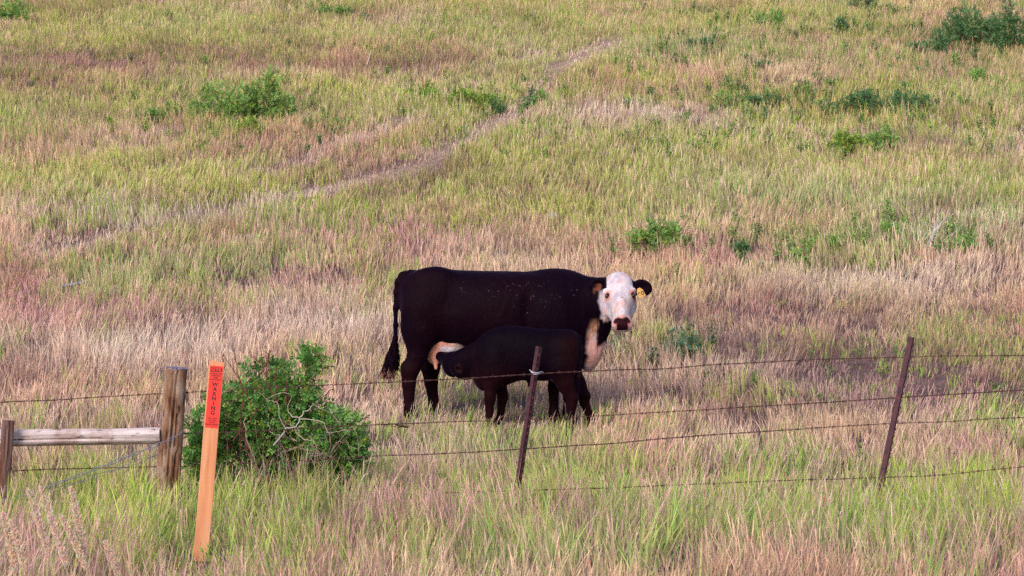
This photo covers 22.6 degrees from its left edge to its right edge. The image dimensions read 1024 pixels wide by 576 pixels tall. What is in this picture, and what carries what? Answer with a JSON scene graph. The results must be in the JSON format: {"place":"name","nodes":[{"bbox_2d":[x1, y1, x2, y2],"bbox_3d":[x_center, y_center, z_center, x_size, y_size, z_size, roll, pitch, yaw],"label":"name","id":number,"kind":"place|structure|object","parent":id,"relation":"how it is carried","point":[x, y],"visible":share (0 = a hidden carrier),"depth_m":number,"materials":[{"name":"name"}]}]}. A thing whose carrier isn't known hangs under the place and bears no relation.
{"place":"outdoors","nodes":[
{"label":"outdoors","id":0,"kind":"place"},
{"bbox_2d":[0,0,1023,575],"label":"ground","id":1,"kind":"structure","parent":0,"point":[854,366],"depth_m":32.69,"materials":[{"name":"green plant"}]},
{"bbox_2d":[1,511,17,574],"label":"plume grass","id":2,"kind":"object","parent":1,"relation":"on","point":[10,545],"depth_m":12.85,"materials":[{"name":"beige plant"}]},
{"bbox_2d":[0,0,29,22],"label":"shrub","id":3,"kind":"object","parent":1,"relation":"on","point":[15,12],"visible":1,"depth_m":60.44,"materials":[{"name":"green plant"}]},
{"bbox_2d":[8,519,28,575],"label":"plume grass","id":4,"kind":"object","parent":1,"relation":"on","point":[17,543],"depth_m":12.82,"materials":[{"name":"beige plant"}]},
{"bbox_2d":[26,488,52,575],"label":"plume grass","id":5,"kind":"object","parent":1,"relation":"on","point":[41,528],"depth_m":12.94,"materials":[{"name":"beige plant"}]},
{"bbox_2d":[38,486,68,575],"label":"plume grass","id":6,"kind":"object","parent":1,"relation":"on","point":[60,547],"depth_m":12.21,"materials":[{"name":"beige plant"}]},
{"bbox_2d":[56,281,84,288],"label":"fallen branch","id":7,"kind":"object","parent":1,"relation":"on","point":[71,284],"visible":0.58,"depth_m":33.40,"materials":[{"name":"grey wood"}]},
{"bbox_2d":[59,514,89,575],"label":"plume grass","id":8,"kind":"object","parent":1,"relation":"on","point":[80,555],"depth_m":12.92,"materials":[{"name":"beige plant"}]},
{"bbox_2d":[68,485,86,558],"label":"plume grass","id":9,"kind":"object","parent":1,"relation":"on","point":[77,520],"depth_m":12.98,"materials":[{"name":"beige plant"}]},
{"bbox_2d":[103,540,120,575],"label":"plume grass","id":10,"kind":"object","parent":1,"relation":"on","point":[113,562],"depth_m":13.04,"materials":[{"name":"beige plant"}]},
{"bbox_2d":[99,117,125,128],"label":"shrub","id":11,"kind":"object","parent":1,"relation":"on","point":[109,120],"visible":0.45,"depth_m":47.38,"materials":[{"name":"green plant"}]},
{"bbox_2d":[144,105,168,123],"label":"shrub","id":12,"kind":"object","parent":1,"relation":"on","point":[153,111],"visible":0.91,"depth_m":47.55,"materials":[{"name":"green plant"}]},
{"bbox_2d":[193,360,224,560],"bbox_3d":[-1.917,1.212,16.089,0.098,1.515,0.023,5,1,-5],"label":"marker stake","id":13,"kind":"object","parent":1,"relation":"on","point":[209,446],"visible":1,"depth_m":16.08,"materials":[{"name":"orange plastic"}]},
{"bbox_2d":[186,78,255,120],"bbox_3d":[-5.409,-3.451,47.586,1.302,0.905,0.920,0,0,10],"label":"shrub","id":14,"kind":"object","parent":1,"relation":"on","point":[225,107],"visible":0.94,"depth_m":47.48,"materials":[{"name":"green plant"}]},
{"bbox_2d":[229,115,262,134],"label":"shrub","id":15,"kind":"object","parent":1,"relation":"on","point":[247,121],"visible":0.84,"depth_m":46.46,"materials":[{"name":"green plant"}]},
{"bbox_2d":[242,62,297,119],"bbox_3d":[-4.523,-3.653,47.870,1.048,1.151,0.703,0,0,0],"label":"shrub","id":16,"kind":"object","parent":1,"relation":"on","point":[272,95],"visible":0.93,"depth_m":47.81,"materials":[{"name":"green plant"}]},
{"bbox_2d":[181,340,386,504],"bbox_3d":[-1.802,1.054,19.750,1.508,1.318,1.497,0,0,-17],"label":"bush","id":17,"kind":"object","parent":1,"relation":"on","point":[332,442],"visible":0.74,"depth_m":19.79,"materials":[{"name":"green plant"}]},
{"bbox_2d":[315,116,349,127],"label":"shrub","id":18,"kind":"object","parent":1,"relation":"on","point":[338,119],"visible":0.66,"depth_m":47.22,"materials":[{"name":"green plant"}]},
{"bbox_2d":[315,3,353,16],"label":"shrub","id":19,"kind":"object","parent":1,"relation":"on","point":[339,10],"visible":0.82,"depth_m":60.78,"materials":[{"name":"green plant"}]},
{"bbox_2d":[400,83,440,99],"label":"shrub","id":20,"kind":"object","parent":1,"relation":"on","point":[427,91],"visible":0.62,"depth_m":50.27,"materials":[{"name":"green plant"}]},
{"bbox_2d":[448,84,504,108],"bbox_3d":[-0.688,-3.670,49.232,1.105,0.536,0.648,0,0,0],"label":"shrub","id":21,"kind":"object","parent":1,"relation":"on","point":[472,94],"visible":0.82,"depth_m":49.16,"materials":[{"name":"green plant"}]},
{"bbox_2d":[486,100,507,113],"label":"shrub","id":22,"kind":"object","parent":1,"relation":"on","point":[495,108],"visible":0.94,"depth_m":48.67,"materials":[{"name":"green plant"}]},
{"bbox_2d":[0,337,1023,511],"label":"barbed wire fence","id":23,"kind":"object","parent":1,"relation":"on","point":[166,436],"visible":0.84,"depth_m":19.14,"materials":[{"name":"brown wood"}]},
{"bbox_2d":[1,0,1023,565],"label":"weeds","id":24,"kind":"object","parent":1,"relation":"on","point":[731,228],"visible":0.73,"depth_m":46.93,"materials":[{"name":"green plant"}]},
{"bbox_2d":[379,266,651,424],"bbox_3d":[0.037,0.578,24.989,2.660,1.574,0.778,0,0,5],"label":"cow","id":25,"kind":"object","parent":1,"relation":"on","point":[443,309],"visible":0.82,"depth_m":24.74},
{"bbox_2d":[436,326,594,430],"bbox_3d":[-0.004,0.875,24.458,1.560,1.033,0.494,0,0,10],"label":"calf","id":26,"kind":"object","parent":1,"relation":"on","point":[502,350],"visible":0.9,"depth_m":24.29},
{"bbox_2d":[521,95,535,108],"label":"shrub","id":27,"kind":"object","parent":1,"relation":"on","point":[528,104],"visible":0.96,"depth_m":49.08,"materials":[{"name":"green plant"}]},
{"bbox_2d":[530,88,552,104],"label":"shrub","id":28,"kind":"object","parent":1,"relation":"on","point":[541,93],"visible":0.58,"depth_m":49.35,"materials":[{"name":"green plant"}]},
{"bbox_2d":[623,210,683,256],"bbox_3d":[1.980,-0.740,35.743,0.868,0.706,0.502,0,0,10],"label":"shrub","id":29,"kind":"object","parent":1,"relation":"on","point":[650,237],"visible":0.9,"depth_m":35.67,"materials":[{"name":"green plant"}]},
{"bbox_2d":[667,234,690,253],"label":"shrub","id":30,"kind":"object","parent":1,"relation":"on","point":[685,237],"visible":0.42,"depth_m":35.67,"materials":[{"name":"green plant"}]},
{"bbox_2d":[661,332,708,356],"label":"shrub","id":31,"kind":"object","parent":1,"relation":"on","point":[695,341],"visible":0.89,"depth_m":28.66,"materials":[{"name":"green plant"}]},
{"bbox_2d":[685,35,715,49],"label":"shrub","id":32,"kind":"object","parent":1,"relation":"on","point":[704,41],"visible":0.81,"depth_m":55.31,"materials":[{"name":"green plant"}]},
{"bbox_2d":[710,88,749,112],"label":"shrub","id":33,"kind":"object","parent":1,"relation":"on","point":[723,99],"visible":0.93,"depth_m":48.60,"materials":[{"name":"green plant"}]},
{"bbox_2d":[733,216,745,231],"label":"shrub","id":34,"kind":"object","parent":1,"relation":"on","point":[741,224],"visible":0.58,"depth_m":37.06,"materials":[{"name":"green plant"}]},
{"bbox_2d":[734,239,750,255],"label":"shrub","id":35,"kind":"object","parent":1,"relation":"on","point":[745,249],"visible":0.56,"depth_m":35.57,"materials":[{"name":"green plant"}]},
{"bbox_2d":[744,92,784,107],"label":"shrub","id":36,"kind":"object","parent":1,"relation":"on","point":[754,99],"visible":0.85,"depth_m":48.89,"materials":[{"name":"green plant"}]},
{"bbox_2d":[756,58,772,68],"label":"shrub","id":37,"kind":"object","parent":1,"relation":"on","point":[763,63],"visible":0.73,"depth_m":52.88,"materials":[{"name":"green plant"}]},
{"bbox_2d":[748,6,785,25],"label":"shrub","id":38,"kind":"object","parent":1,"relation":"on","point":[777,17],"visible":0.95,"depth_m":58.86,"materials":[{"name":"green plant"}]},
{"bbox_2d":[784,246,812,264],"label":"shrub","id":39,"kind":"object","parent":1,"relation":"on","point":[799,253],"visible":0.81,"depth_m":34.86,"materials":[{"name":"green plant"}]},
{"bbox_2d":[792,83,810,99],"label":"shrub","id":40,"kind":"object","parent":1,"relation":"on","point":[800,91],"visible":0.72,"depth_m":49.89,"materials":[{"name":"green plant"}]},
{"bbox_2d":[796,233,844,246],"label":"shrub","id":41,"kind":"object","parent":1,"relation":"on","point":[832,238],"visible":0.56,"depth_m":35.83,"materials":[{"name":"green plant"}]},
{"bbox_2d":[812,88,881,113],"bbox_3d":[6.336,-3.527,48.560,1.308,0.528,0.793,0,0,0],"label":"shrub","id":42,"kind":"object","parent":1,"relation":"on","point":[863,96],"visible":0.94,"depth_m":48.44,"materials":[{"name":"green plant"}]},
{"bbox_2d":[828,15,870,34],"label":"shrub","id":43,"kind":"object","parent":1,"relation":"on","point":[843,23],"visible":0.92,"depth_m":57.39,"materials":[{"name":"green plant"}]},
{"bbox_2d":[831,126,868,154],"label":"shrub","id":44,"kind":"object","parent":1,"relation":"on","point":[850,141],"visible":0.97,"depth_m":44.75,"materials":[{"name":"green plant"}]},
{"bbox_2d":[846,0,893,10],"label":"shrub","id":45,"kind":"object","parent":1,"relation":"on","point":[867,2],"visible":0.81,"depth_m":61.13,"materials":[{"name":"green plant"}]},
{"bbox_2d":[865,123,911,150],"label":"shrub","id":46,"kind":"object","parent":1,"relation":"on","point":[886,136],"visible":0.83,"depth_m":44.93,"materials":[{"name":"green plant"}]},
{"bbox_2d":[880,218,902,236],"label":"shrub","id":47,"kind":"object","parent":1,"relation":"on","point":[886,226],"visible":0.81,"depth_m":36.68,"materials":[{"name":"green plant"}]},
{"bbox_2d":[866,89,935,113],"bbox_3d":[7.279,-3.474,48.126,1.356,0.592,0.864,0,0,0],"label":"shrub","id":48,"kind":"object","parent":1,"relation":"on","point":[895,99],"visible":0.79,"depth_m":48.02,"materials":[{"name":"green plant"}]},
{"bbox_2d":[903,31,954,53],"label":"shrub","id":49,"kind":"object","parent":1,"relation":"on","point":[943,43],"visible":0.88,"depth_m":54.89,"materials":[{"name":"green plant"}]},
{"bbox_2d":[902,214,965,247],"bbox_3d":[5.956,-0.792,35.956,0.873,0.479,0.466,0,0,-29],"label":"dead branch","id":50,"kind":"object","parent":1,"relation":"on","point":[934,230],"visible":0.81,"depth_m":35.87,"materials":[{"name":"grey wood"}]},
{"bbox_2d":[949,232,980,252],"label":"shrub","id":51,"kind":"object","parent":1,"relation":"on","point":[960,241],"visible":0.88,"depth_m":35.59,"materials":[{"name":"green plant"}]},
{"bbox_2d":[928,0,1005,45],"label":"shrub","id":52,"kind":"object","parent":1,"relation":"on","point":[962,25],"visible":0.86,"depth_m":56.40,"materials":[{"name":"green plant"}]},
{"bbox_2d":[966,67,1000,83],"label":"shrub","id":53,"kind":"object","parent":1,"relation":"on","point":[980,73],"visible":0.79,"depth_m":51.40,"materials":[{"name":"green plant"}]},
{"bbox_2d":[981,0,1023,50],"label":"shrub","id":54,"kind":"object","parent":1,"relation":"on","point":[1011,21],"visible":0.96,"depth_m":56.08,"materials":[{"name":"green plant"}]},
{"bbox_2d":[547,212,556,232],"bbox_3d":[0.564,-0.895,37.103,0.216,0.401,0.118,0,0,0],"label":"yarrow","id":55,"kind":"object","parent":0,"point":[553,220],"visible":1,"depth_m":37.10,"materials":[{"name":"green plant"}]}
]}

